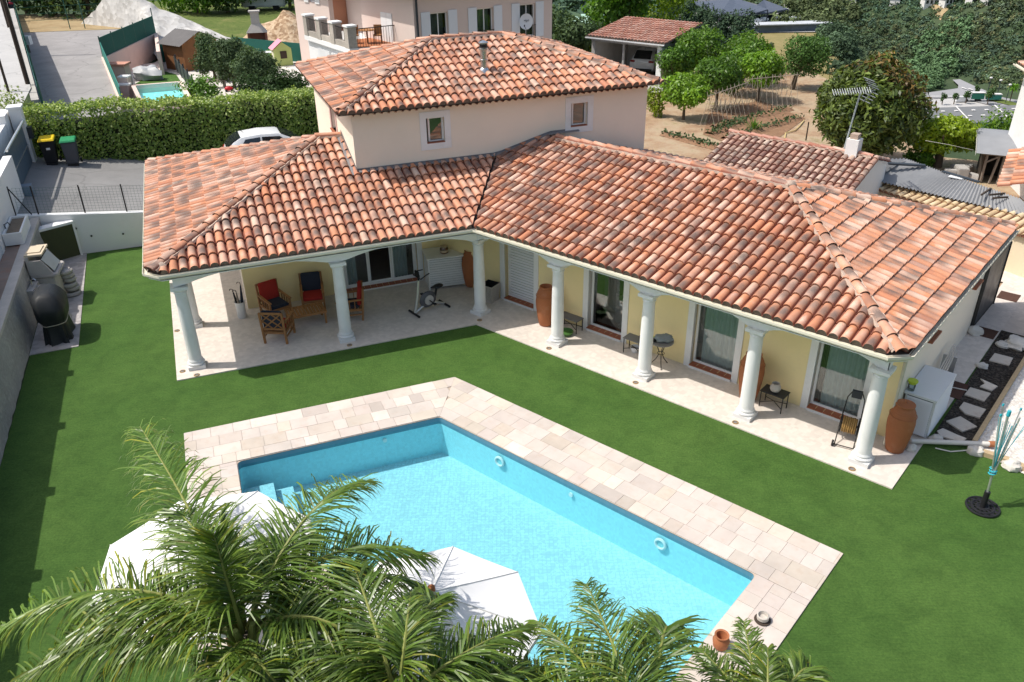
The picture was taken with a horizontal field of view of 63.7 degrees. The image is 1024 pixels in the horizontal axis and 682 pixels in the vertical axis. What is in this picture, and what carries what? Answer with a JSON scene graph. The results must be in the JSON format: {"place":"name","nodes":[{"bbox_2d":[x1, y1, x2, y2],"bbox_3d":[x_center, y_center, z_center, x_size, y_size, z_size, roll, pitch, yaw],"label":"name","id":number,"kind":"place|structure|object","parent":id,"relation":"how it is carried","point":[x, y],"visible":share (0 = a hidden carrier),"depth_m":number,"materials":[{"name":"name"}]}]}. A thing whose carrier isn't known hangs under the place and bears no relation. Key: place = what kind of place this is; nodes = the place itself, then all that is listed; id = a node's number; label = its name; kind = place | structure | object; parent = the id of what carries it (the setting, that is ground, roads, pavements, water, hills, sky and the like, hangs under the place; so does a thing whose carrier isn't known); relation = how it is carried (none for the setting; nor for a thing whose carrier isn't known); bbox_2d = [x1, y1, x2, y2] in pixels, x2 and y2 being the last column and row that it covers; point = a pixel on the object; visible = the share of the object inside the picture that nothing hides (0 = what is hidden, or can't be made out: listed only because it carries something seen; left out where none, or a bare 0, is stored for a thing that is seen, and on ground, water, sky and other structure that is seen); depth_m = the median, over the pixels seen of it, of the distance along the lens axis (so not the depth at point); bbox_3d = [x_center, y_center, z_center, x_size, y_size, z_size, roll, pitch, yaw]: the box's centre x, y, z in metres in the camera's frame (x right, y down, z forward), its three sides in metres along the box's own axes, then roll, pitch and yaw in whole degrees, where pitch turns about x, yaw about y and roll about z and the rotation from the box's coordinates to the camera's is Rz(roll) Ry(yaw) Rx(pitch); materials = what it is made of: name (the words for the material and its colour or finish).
{"place":"outdoors","nodes":[
{"label":"outdoors","id":0,"kind":"place"},
{"bbox_2d":[29,253,86,355],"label":"paving","id":1,"kind":"structure","parent":0,"point":[77,265],"depth_m":24.43,"materials":[{"name":"concrete"}]},
{"bbox_2d":[23,244,67,300],"bbox_3d":[-14.007,-1.852,24.772,0.780,1.710,1.899,-8,30,-13],"label":"stone barbecue","id":2,"kind":"object","parent":1,"relation":"on","point":[44,265],"visible":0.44,"depth_m":24.62,"materials":[{"name":"stone"}]},
{"bbox_2d":[30,284,75,346],"bbox_3d":[-12.862,-0.808,23.100,0.829,1.440,1.476,-11,30,-18],"label":"covered grill","id":3,"kind":"object","parent":1,"relation":"on","point":[49,303],"visible":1,"depth_m":22.70,"materials":[{"name":"fabric"}]},
{"bbox_2d":[39,220,82,260],"bbox_3d":[-15.427,-3.348,27.982,0.402,1.270,1.241,23,37,36],"label":"garden hatch","id":4,"kind":"object","parent":1,"relation":"on","point":[60,239],"visible":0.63,"depth_m":27.92,"materials":[{"name":"grey stone"}]},
{"bbox_2d":[40,224,80,259],"bbox_3d":[-15.323,-3.289,27.898,0.030,1.127,1.111,23,37,36],"label":"door","id":5,"kind":"structure","parent":4,"relation":"in","point":[61,242],"depth_m":27.93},
{"bbox_2d":[23,29,120,120],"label":"neighbour driveway","id":6,"kind":"structure","parent":0,"point":[68,66],"depth_m":51.22,"materials":[{"name":"concrete"}]},
{"bbox_2d":[9,8,44,120],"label":"lane wall","id":7,"kind":"structure","parent":6,"relation":"on","point":[34,97],"depth_m":43.61,"materials":[{"name":"paint"}]},
{"bbox_2d":[17,149,144,213],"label":"driveway","id":8,"kind":"structure","parent":0,"point":[111,174],"depth_m":31.35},
{"bbox_2d":[0,109,13,159],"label":"street wall","id":9,"kind":"structure","parent":8,"relation":"on","point":[6,131],"depth_m":31.49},
{"bbox_2d":[4,120,33,195],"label":"sliding gate","id":10,"kind":"structure","parent":8,"relation":"on","point":[17,148],"depth_m":30.76,"materials":[{"name":"metal"}]},
{"bbox_2d":[5,103,36,161],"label":"gate pier","id":11,"kind":"structure","parent":8,"relation":"on","point":[16,114],"depth_m":32.36,"materials":[{"name":"paint"}]},
{"bbox_2d":[37,134,61,164],"bbox_3d":[-18.528,-7.641,33.016,0.600,1.060,0.772,-11,30,-18],"label":"wheelie bin","id":12,"kind":"object","parent":8,"relation":"on","point":[47,145],"visible":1,"depth_m":32.78,"materials":[{"name":"black plastic"}]},
{"bbox_2d":[59,135,82,165],"bbox_3d":[-17.809,-7.662,33.260,0.600,1.060,0.773,-11,30,-18],"label":"wheelie bin","id":13,"kind":"object","parent":8,"relation":"on","point":[68,144],"visible":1,"depth_m":33.02,"materials":[{"name":"plastic"}]},
{"bbox_2d":[22,85,318,160],"bbox_3d":[-12.909,-9.613,36.079,14.792,3.036,2.201,-11,30,-18],"label":"hedge","id":14,"kind":"object","parent":8,"relation":"on","point":[205,123],"visible":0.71,"depth_m":35.04,"materials":[{"name":"green plant"}]},
{"bbox_2d":[223,127,298,146],"bbox_3d":[-10.143,-8.388,35.249,4.160,1.664,2.111,-12,31,-19],"label":"parked car","id":15,"kind":"object","parent":8,"relation":"on","point":[251,135],"visible":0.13,"depth_m":34.45,"materials":[{"name":"white paint"}]},
{"bbox_2d":[148,1,295,37],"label":"meadow","id":16,"kind":"structure","parent":0,"point":[231,23],"depth_m":80.02,"materials":[{"name":"green plant"}]},
{"bbox_2d":[147,0,239,14],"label":"boundary tree","id":17,"kind":"object","parent":16,"relation":"on","point":[193,6],"visible":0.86,"depth_m":81.96,"materials":[{"name":"green plant"}]},
{"bbox_2d":[243,10,298,42],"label":"wood chip heap","id":18,"kind":"object","parent":16,"relation":"on","point":[282,27],"visible":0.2,"depth_m":64.01,"materials":[{"name":"wood"}]},
{"bbox_2d":[0,247,1023,681],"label":"lawn","id":19,"kind":"structure","parent":0,"point":[924,581],"depth_m":17.54,"materials":[{"name":"plant"}]},
{"bbox_2d":[0,217,43,463],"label":"stone wall","id":20,"kind":"structure","parent":19,"relation":"on","point":[18,322],"depth_m":22.15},
{"bbox_2d":[0,155,23,259],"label":"white wall","id":21,"kind":"structure","parent":20,"relation":"on","point":[9,178],"depth_m":27.30,"materials":[{"name":"paint"}]},
{"bbox_2d":[2,215,30,245],"bbox_3d":[-15.668,-3.577,26.033,0.520,0.617,1.700,-11,30,-18],"label":"planter trough","id":22,"kind":"object","parent":20,"relation":"on","point":[16,230],"visible":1,"depth_m":25.74,"materials":[{"name":"concrete"}]},
{"bbox_2d":[16,210,142,252],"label":"retaining wall","id":23,"kind":"structure","parent":19,"relation":"on","point":[104,231],"depth_m":28.63,"materials":[{"name":"paint"}]},
{"bbox_2d":[6,184,143,215],"bbox_3d":[-13.484,-4.950,28.495,6.693,1.670,0.045,-11,30,-18],"label":"wire fence","id":24,"kind":"object","parent":23,"relation":"on","point":[38,212],"visible":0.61,"depth_m":27.90,"materials":[{"name":"grey metal"}]},
{"bbox_2d":[0,417,443,681],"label":"palm tree","id":25,"kind":"object","parent":19,"relation":"on","point":[237,580],"visible":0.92,"depth_m":8.73,"materials":[{"name":"green plant"}]},
{"bbox_2d":[259,542,564,681],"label":"palm tree","id":26,"kind":"object","parent":19,"relation":"on","point":[402,644],"visible":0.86,"depth_m":8.13,"materials":[{"name":"green plant"}]},
{"bbox_2d":[142,31,1019,468],"bbox_3d":[-0.325,-4.580,23.852,24.346,7.037,18.555,22,36,35],"label":"villa","id":27,"kind":"object","parent":19,"relation":"on","point":[488,149],"visible":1,"depth_m":21.83,"materials":[{"name":"tile"}]},
{"bbox_2d":[343,242,423,293],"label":"sliding door","id":28,"kind":"structure","parent":27,"relation":"in","point":[379,266],"depth_m":26.22,"materials":[{"name":"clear glass"}]},
{"bbox_2d":[419,110,451,150],"bbox_3d":[-2.270,-6.182,24.041,0.920,1.100,0.312,-11,30,-18],"label":"window","id":29,"kind":"structure","parent":27,"relation":"in","point":[431,123],"depth_m":24.04,"materials":[{"name":"white paint"}]},
{"bbox_2d":[499,242,538,310],"bbox_3d":[0.257,-2.174,24.201,1.460,2.410,0.285,22,36,35],"label":"roller shutter door","id":30,"kind":"structure","parent":27,"relation":"in","point":[524,280],"depth_m":24.42,"materials":[{"name":"white paint"}]},
{"bbox_2d":[565,95,593,133],"bbox_3d":[2.020,-7.034,25.468,0.940,1.090,0.312,-11,30,-18],"label":"window","id":31,"kind":"structure","parent":27,"relation":"in","point":[575,107],"depth_m":25.46,"materials":[{"name":"white paint"}]},
{"bbox_2d":[582,269,629,343],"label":"french door","id":32,"kind":"structure","parent":27,"relation":"in","point":[609,311],"depth_m":22.81,"materials":[{"name":"white paint"}]},
{"bbox_2d":[683,302,744,383],"bbox_3d":[5.148,-0.276,20.626,1.520,2.410,0.435,22,36,35],"label":"french door","id":33,"kind":"structure","parent":27,"relation":"in","point":[719,336],"depth_m":20.92,"materials":[{"name":"white paint"}]},
{"bbox_2d":[800,340,872,425],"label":"french door","id":34,"kind":"structure","parent":27,"relation":"in","point":[839,371],"depth_m":19.15,"materials":[{"name":"white paint"}]},
{"bbox_2d":[970,241,1012,325],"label":"metal gate","id":35,"kind":"structure","parent":27,"relation":"attached to","point":[994,272],"depth_m":23.15,"materials":[{"name":"metal"}]},
{"bbox_2d":[492,577,712,681],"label":"palm tree","id":36,"kind":"object","parent":19,"relation":"on","point":[611,665],"visible":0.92,"depth_m":8.55,"materials":[{"name":"green plant"}]},
{"bbox_2d":[690,616,836,681],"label":"palm tree","id":37,"kind":"object","parent":19,"relation":"on","point":[802,668],"visible":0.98,"depth_m":9.66,"materials":[{"name":"green plant"}]},
{"bbox_2d":[965,403,1023,517],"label":"rotary dryer","id":38,"kind":"object","parent":19,"relation":"on","point":[981,505],"visible":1,"depth_m":16.07,"materials":[{"name":"teal plastic"}]},
{"bbox_2d":[978,366,1023,473],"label":"white gravel","id":39,"kind":"structure","parent":19,"relation":"on","point":[1013,400],"depth_m":19.05,"materials":[{"name":"gravel"}]},
{"bbox_2d":[972,357,1023,440],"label":"edging timber","id":40,"kind":"object","parent":39,"relation":"on","point":[983,426],"visible":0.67,"depth_m":19.61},
{"bbox_2d":[0,0,1023,644],"bbox_3d":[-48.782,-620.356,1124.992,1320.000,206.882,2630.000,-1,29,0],"label":"terrain","id":41,"kind":"structure","parent":0,"point":[950,84],"depth_m":479.47,"materials":[{"name":"plant"}]},
{"bbox_2d":[0,1,30,109],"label":"lane","id":42,"kind":"structure","parent":41,"relation":"on","point":[11,67],"depth_m":41.38,"materials":[{"name":"concrete"}]},
{"bbox_2d":[16,14,120,31],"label":"dirt strip","id":43,"kind":"object","parent":41,"relation":"on","point":[43,23],"visible":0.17,"depth_m":67.50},
{"bbox_2d":[43,0,100,18],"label":"boundary tree","id":44,"kind":"object","parent":43,"relation":"on","point":[76,7],"visible":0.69,"depth_m":70.26,"materials":[{"name":"green plant"}]},
{"bbox_2d":[129,61,311,112],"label":"neighbour yard","id":45,"kind":"structure","parent":41,"relation":"on","point":[220,86],"depth_m":55.61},
{"bbox_2d":[98,8,164,111],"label":"pink wall","id":46,"kind":"structure","parent":45,"relation":"on","point":[135,43],"depth_m":56.92,"materials":[{"name":"green paint"}]},
{"bbox_2d":[81,0,230,58],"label":"limestone heap","id":47,"kind":"object","parent":45,"relation":"on","point":[117,13],"visible":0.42,"depth_m":64.55,"materials":[{"name":"stone"}]},
{"bbox_2d":[131,81,190,111],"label":"raised pool","id":48,"kind":"structure","parent":45,"relation":"on","point":[150,90],"depth_m":48.09,"materials":[{"name":"liquid"}]},
{"bbox_2d":[157,28,218,70],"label":"wooden shed","id":49,"kind":"structure","parent":45,"relation":"on","point":[178,43],"depth_m":56.49,"materials":[{"name":"wood"}]},
{"bbox_2d":[172,71,221,99],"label":"green bush","id":50,"kind":"object","parent":45,"relation":"on","point":[200,85],"visible":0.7,"depth_m":46.68,"materials":[{"name":"green plant"}]},
{"bbox_2d":[188,31,218,78],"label":"olive tree","id":51,"kind":"object","parent":45,"relation":"on","point":[201,55],"visible":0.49,"depth_m":52.75,"materials":[{"name":"green plant"}]},
{"bbox_2d":[206,35,248,87],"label":"olive tree","id":52,"kind":"object","parent":45,"relation":"on","point":[223,50],"visible":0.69,"depth_m":50.35,"materials":[{"name":"green plant"}]},
{"bbox_2d":[229,45,281,85],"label":"olive tree","id":53,"kind":"object","parent":45,"relation":"on","point":[258,62],"visible":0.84,"depth_m":48.54,"materials":[{"name":"green plant"}]},
{"bbox_2d":[228,72,290,101],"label":"dark shrub","id":54,"kind":"object","parent":45,"relation":"on","point":[257,81],"visible":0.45,"depth_m":46.37,"materials":[{"name":"green plant"}]},
{"bbox_2d":[231,37,301,61],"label":"green screen","id":55,"kind":"object","parent":45,"relation":"on","point":[264,45],"visible":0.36,"depth_m":59.98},
{"bbox_2d":[262,66,310,97],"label":"dark shrub","id":56,"kind":"object","parent":45,"relation":"on","point":[298,81],"visible":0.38,"depth_m":46.60,"materials":[{"name":"green plant"}]},
{"bbox_2d":[294,0,551,60],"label":"pink house","id":57,"kind":"structure","parent":45,"relation":"on","point":[326,27],"depth_m":46.66,"materials":[{"name":"paint"}]},
{"bbox_2d":[420,9,457,36],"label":"window","id":58,"kind":"structure","parent":57,"relation":"in","point":[431,23],"depth_m":45.15,"materials":[{"name":"white glass"}]},
{"bbox_2d":[468,5,502,32],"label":"window","id":59,"kind":"structure","parent":57,"relation":"in","point":[477,18],"depth_m":46.56,"materials":[{"name":"white glass"}]},
{"bbox_2d":[511,1,543,35],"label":"window","id":60,"kind":"structure","parent":57,"relation":"in","point":[517,10],"depth_m":47.96,"materials":[{"name":"white glass"}]},
{"bbox_2d":[580,0,655,28],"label":"plane tree","id":61,"kind":"object","parent":41,"relation":"on","point":[614,10],"visible":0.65,"depth_m":60.87,"materials":[{"name":"green plant"}]},
{"bbox_2d":[623,0,697,19],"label":"yellow green bush","id":62,"kind":"object","parent":41,"relation":"on","point":[673,4],"visible":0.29,"depth_m":66.80,"materials":[{"name":"green plant"}]},
{"bbox_2d":[552,0,973,91],"bbox_3d":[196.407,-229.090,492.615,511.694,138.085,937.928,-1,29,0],"label":"valley wood","id":63,"kind":"object","parent":41,"relation":"on","point":[937,73],"visible":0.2,"depth_m":500.25,"materials":[{"name":"plant"}]},
{"bbox_2d":[750,20,832,31],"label":"long shed","id":64,"kind":"structure","parent":41,"relation":"on","point":[781,26],"depth_m":524.33,"materials":[{"name":"metal"}]},
{"bbox_2d":[830,36,860,60],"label":"pine tree","id":65,"kind":"object","parent":41,"relation":"on","point":[841,45],"visible":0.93,"depth_m":405.46,"materials":[{"name":"green plant"}]},
{"bbox_2d":[684,0,1023,90],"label":"hillside scrub","id":66,"kind":"object","parent":41,"relation":"on","point":[977,17],"visible":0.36,"depth_m":497.49,"materials":[{"name":"plant"}]},
{"bbox_2d":[926,105,1015,128],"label":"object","id":67,"kind":"structure","parent":41,"relation":"on","point":[974,113],"depth_m":363.07,"materials":[{"name":"metal"}]},
{"bbox_2d":[934,330,1023,440],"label":"gravel bed","id":68,"kind":"object","parent":41,"relation":"on","point":[998,374],"visible":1,"depth_m":20.57,"materials":[{"name":"gravel"}]},
{"bbox_2d":[979,102,1013,129],"bbox_3d":[22.996,-9.672,37.646,3.164,2.282,2.077,14,32,25],"label":"vine bush","id":69,"kind":"object","parent":41,"relation":"on","point":[995,122],"visible":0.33,"depth_m":37.50,"materials":[{"name":"green plant"}]},
{"bbox_2d":[184,377,842,681],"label":"swimming pool","id":70,"kind":"structure","parent":0,"point":[547,535],"depth_m":17.67,"materials":[{"name":"tile"}]},
{"bbox_2d":[91,490,311,671],"bbox_3d":[-4.524,3.962,12.645,3.002,2.980,3.002,18,34,30],"label":"parasol","id":71,"kind":"object","parent":70,"relation":"on","point":[132,545],"visible":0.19,"depth_m":12.46,"materials":[{"name":"white fabric"}]},
{"bbox_2d":[334,546,540,679],"bbox_3d":[-1.046,4.510,11.558,2.706,2.980,2.706,-8,30,-14],"label":"parasol","id":72,"kind":"object","parent":70,"relation":"on","point":[487,590],"visible":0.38,"depth_m":11.39,"materials":[{"name":"white fabric"}]},
{"bbox_2d":[169,270,1023,488],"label":"terrace","id":73,"kind":"structure","parent":0,"point":[229,339],"depth_m":22.56,"materials":[{"name":"tile"}]},
{"bbox_2d":[254,278,291,311],"bbox_3d":[-6.934,-1.184,24.032,0.695,1.022,0.848,-23,36,-35],"label":"armchair","id":74,"kind":"object","parent":73,"relation":"on","point":[268,294],"visible":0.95,"depth_m":24.00,"materials":[{"name":"fabric"}]},
{"bbox_2d":[257,310,295,343],"bbox_3d":[-6.500,-0.524,22.821,0.695,1.022,0.848,2,29,4],"label":"armchair","id":75,"kind":"object","parent":73,"relation":"on","point":[274,322],"visible":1,"depth_m":22.52,"materials":[{"name":"brown wood"}]},
{"bbox_2d":[298,271,325,313],"bbox_3d":[-5.937,-1.449,24.487,0.695,1.022,0.848,-8,30,-12],"label":"armchair","id":76,"kind":"object","parent":73,"relation":"on","point":[311,286],"visible":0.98,"depth_m":24.52,"materials":[{"name":"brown wood"}]},
{"bbox_2d":[408,269,450,317],"bbox_3d":[-2.460,-1.529,24.182,1.140,1.353,0.560,-21,35,-33],"label":"exercise bike","id":77,"kind":"object","parent":73,"relation":"on","point":[427,298],"visible":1,"depth_m":24.21,"materials":[{"name":"black plastic"}]},
{"bbox_2d":[422,247,464,289],"bbox_3d":[-2.084,-2.317,25.916,1.320,1.065,0.880,-8,30,-13],"label":"louvred cabinet","id":78,"kind":"object","parent":73,"relation":"on","point":[444,269],"visible":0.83,"depth_m":25.56,"materials":[{"name":"white paint"}]},
{"bbox_2d":[536,283,551,326],"bbox_3d":[0.957,-1.010,23.323,0.570,1.200,0.570,16,33,28],"label":"terracotta jar","id":79,"kind":"object","parent":73,"relation":"on","point":[544,301],"visible":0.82,"depth_m":23.09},
{"bbox_2d":[831,389,864,448],"bbox_3d":[7.528,1.744,18.313,0.520,1.038,0.953,14,32,25],"label":"hose reel cart","id":80,"kind":"object","parent":73,"relation":"on","point":[849,425],"visible":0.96,"depth_m":18.34,"materials":[{"name":"black metal"}]},
{"bbox_2d":[885,399,917,453],"bbox_3d":[8.430,1.842,17.886,0.570,1.260,0.570,3,29,7],"label":"terracotta jar","id":81,"kind":"object","parent":73,"relation":"on","point":[901,421],"visible":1,"depth_m":17.67,"materials":[{"name":"ceramic"}]},
{"bbox_2d":[904,365,956,437],"bbox_3d":[9.501,1.380,18.905,0.690,1.000,1.515,22,36,35],"label":"heat pump","id":82,"kind":"object","parent":73,"relation":"on","point":[929,395],"visible":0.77,"depth_m":18.47,"materials":[{"name":"white plastic"}]},
{"bbox_2d":[754,33,836,78],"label":"dry field","id":83,"kind":"structure","parent":0,"point":[778,39],"depth_m":495.55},
{"bbox_2d":[643,70,1023,286],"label":"garden soil","id":84,"kind":"structure","parent":0,"point":[802,98],"depth_m":43.78,"materials":[{"name":"soil"}]},
{"bbox_2d":[552,3,605,51],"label":"grey green bush","id":85,"kind":"object","parent":84,"relation":"on","point":[571,32],"visible":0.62,"depth_m":55.07,"materials":[{"name":"green plant"}]},
{"bbox_2d":[630,47,656,73],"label":"parked car","id":86,"kind":"object","parent":84,"relation":"on","point":[642,59],"visible":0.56,"depth_m":54.30,"materials":[{"name":"white paint"}]},
{"bbox_2d":[585,16,702,87],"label":"carport","id":87,"kind":"object","parent":84,"relation":"on","point":[622,40],"visible":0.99,"depth_m":52.44,"materials":[{"name":"tile"}]},
{"bbox_2d":[654,43,696,77],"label":"orange tree","id":88,"kind":"object","parent":84,"relation":"on","point":[672,62],"visible":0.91,"depth_m":49.49,"materials":[{"name":"green plant"}]},
{"bbox_2d":[660,71,714,119],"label":"orange tree","id":89,"kind":"object","parent":84,"relation":"on","point":[684,89],"visible":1,"depth_m":43.15,"materials":[{"name":"green plant"}]},
{"bbox_2d":[671,22,724,73],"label":"orange tree","id":90,"kind":"object","parent":84,"relation":"on","point":[699,46],"visible":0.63,"depth_m":50.17,"materials":[{"name":"green plant"}]},
{"bbox_2d":[691,53,747,109],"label":"orange tree","id":91,"kind":"object","parent":84,"relation":"on","point":[716,70],"visible":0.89,"depth_m":44.49,"materials":[{"name":"green plant"}]},
{"bbox_2d":[722,28,777,82],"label":"orange tree","id":92,"kind":"object","parent":84,"relation":"on","point":[760,44],"visible":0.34,"depth_m":49.98,"materials":[{"name":"green plant"}]},
{"bbox_2d":[703,100,804,140],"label":"tilled bed","id":93,"kind":"object","parent":84,"relation":"on","point":[779,131],"visible":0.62,"depth_m":44.29,"materials":[{"name":"soil"}]},
{"bbox_2d":[659,107,805,149],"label":"soil ridges","id":94,"kind":"object","parent":93,"relation":"on","point":[712,146],"visible":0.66,"depth_m":42.34,"materials":[{"name":"soil"}]},
{"bbox_2d":[661,104,804,146],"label":"vegetable rows","id":95,"kind":"object","parent":93,"relation":"on","point":[731,122],"visible":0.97,"depth_m":42.41,"materials":[{"name":"green plant"}]},
{"bbox_2d":[738,47,788,100],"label":"orange tree","id":96,"kind":"object","parent":84,"relation":"on","point":[766,62],"visible":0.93,"depth_m":46.24,"materials":[{"name":"green plant"}]},
{"bbox_2d":[704,128,891,194],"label":"tiled shed","id":97,"kind":"structure","parent":84,"relation":"on","point":[853,166],"depth_m":28.24,"materials":[{"name":"ceramic"}]},
{"bbox_2d":[781,33,833,89],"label":"tree","id":98,"kind":"object","parent":84,"relation":"on","point":[809,56],"visible":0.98,"depth_m":49.06,"materials":[{"name":"green plant"}]},
{"bbox_2d":[809,50,938,155],"bbox_3d":[15.575,-9.793,35.330,5.176,5.112,5.058,-1,29,0],"label":"broadleaf tree","id":99,"kind":"object","parent":84,"relation":"on","point":[895,111],"visible":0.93,"depth_m":34.12,"materials":[{"name":"green plant"}]},
{"bbox_2d":[907,112,981,167],"bbox_3d":[18.859,-8.603,35.755,3.335,2.533,2.493,-1,29,0],"label":"lime tree","id":100,"kind":"object","parent":84,"relation":"on","point":[950,129],"visible":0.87,"depth_m":35.20,"materials":[{"name":"green plant"}]},
{"bbox_2d":[878,158,1023,217],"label":"corrugated lean to","id":101,"kind":"object","parent":84,"relation":"on","point":[909,174],"visible":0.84,"depth_m":28.42,"materials":[{"name":"metal"}]},
{"bbox_2d":[879,183,1023,277],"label":"cream annex","id":102,"kind":"object","parent":84,"relation":"on","point":[1015,263],"visible":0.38,"depth_m":27.18,"materials":[{"name":"ceramic"}]},
{"bbox_2d":[975,128,1016,183],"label":"old shack","id":103,"kind":"structure","parent":84,"relation":"on","point":[993,146],"depth_m":34.20,"materials":[{"name":"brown wood"}]},
{"bbox_2d":[924,79,1016,105],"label":"valley road","id":104,"kind":"structure","parent":0,"point":[960,90],"depth_m":443.62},
{"bbox_2d":[1001,271,1023,335],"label":"path","id":105,"kind":"structure","parent":0,"point":[1014,324],"depth_m":23.73,"materials":[{"name":"tile"}]},
{"bbox_2d":[1008,60,1023,201],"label":"corner house","id":106,"kind":"structure","parent":0,"point":[1016,132],"depth_m":33.59,"materials":[{"name":"paint"}]},
{"bbox_2d":[997,147,1023,186],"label":"tile coping","id":107,"kind":"object","parent":106,"relation":"attached to","point":[1012,172],"visible":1,"depth_m":31.26,"materials":[{"name":"ceramic"}]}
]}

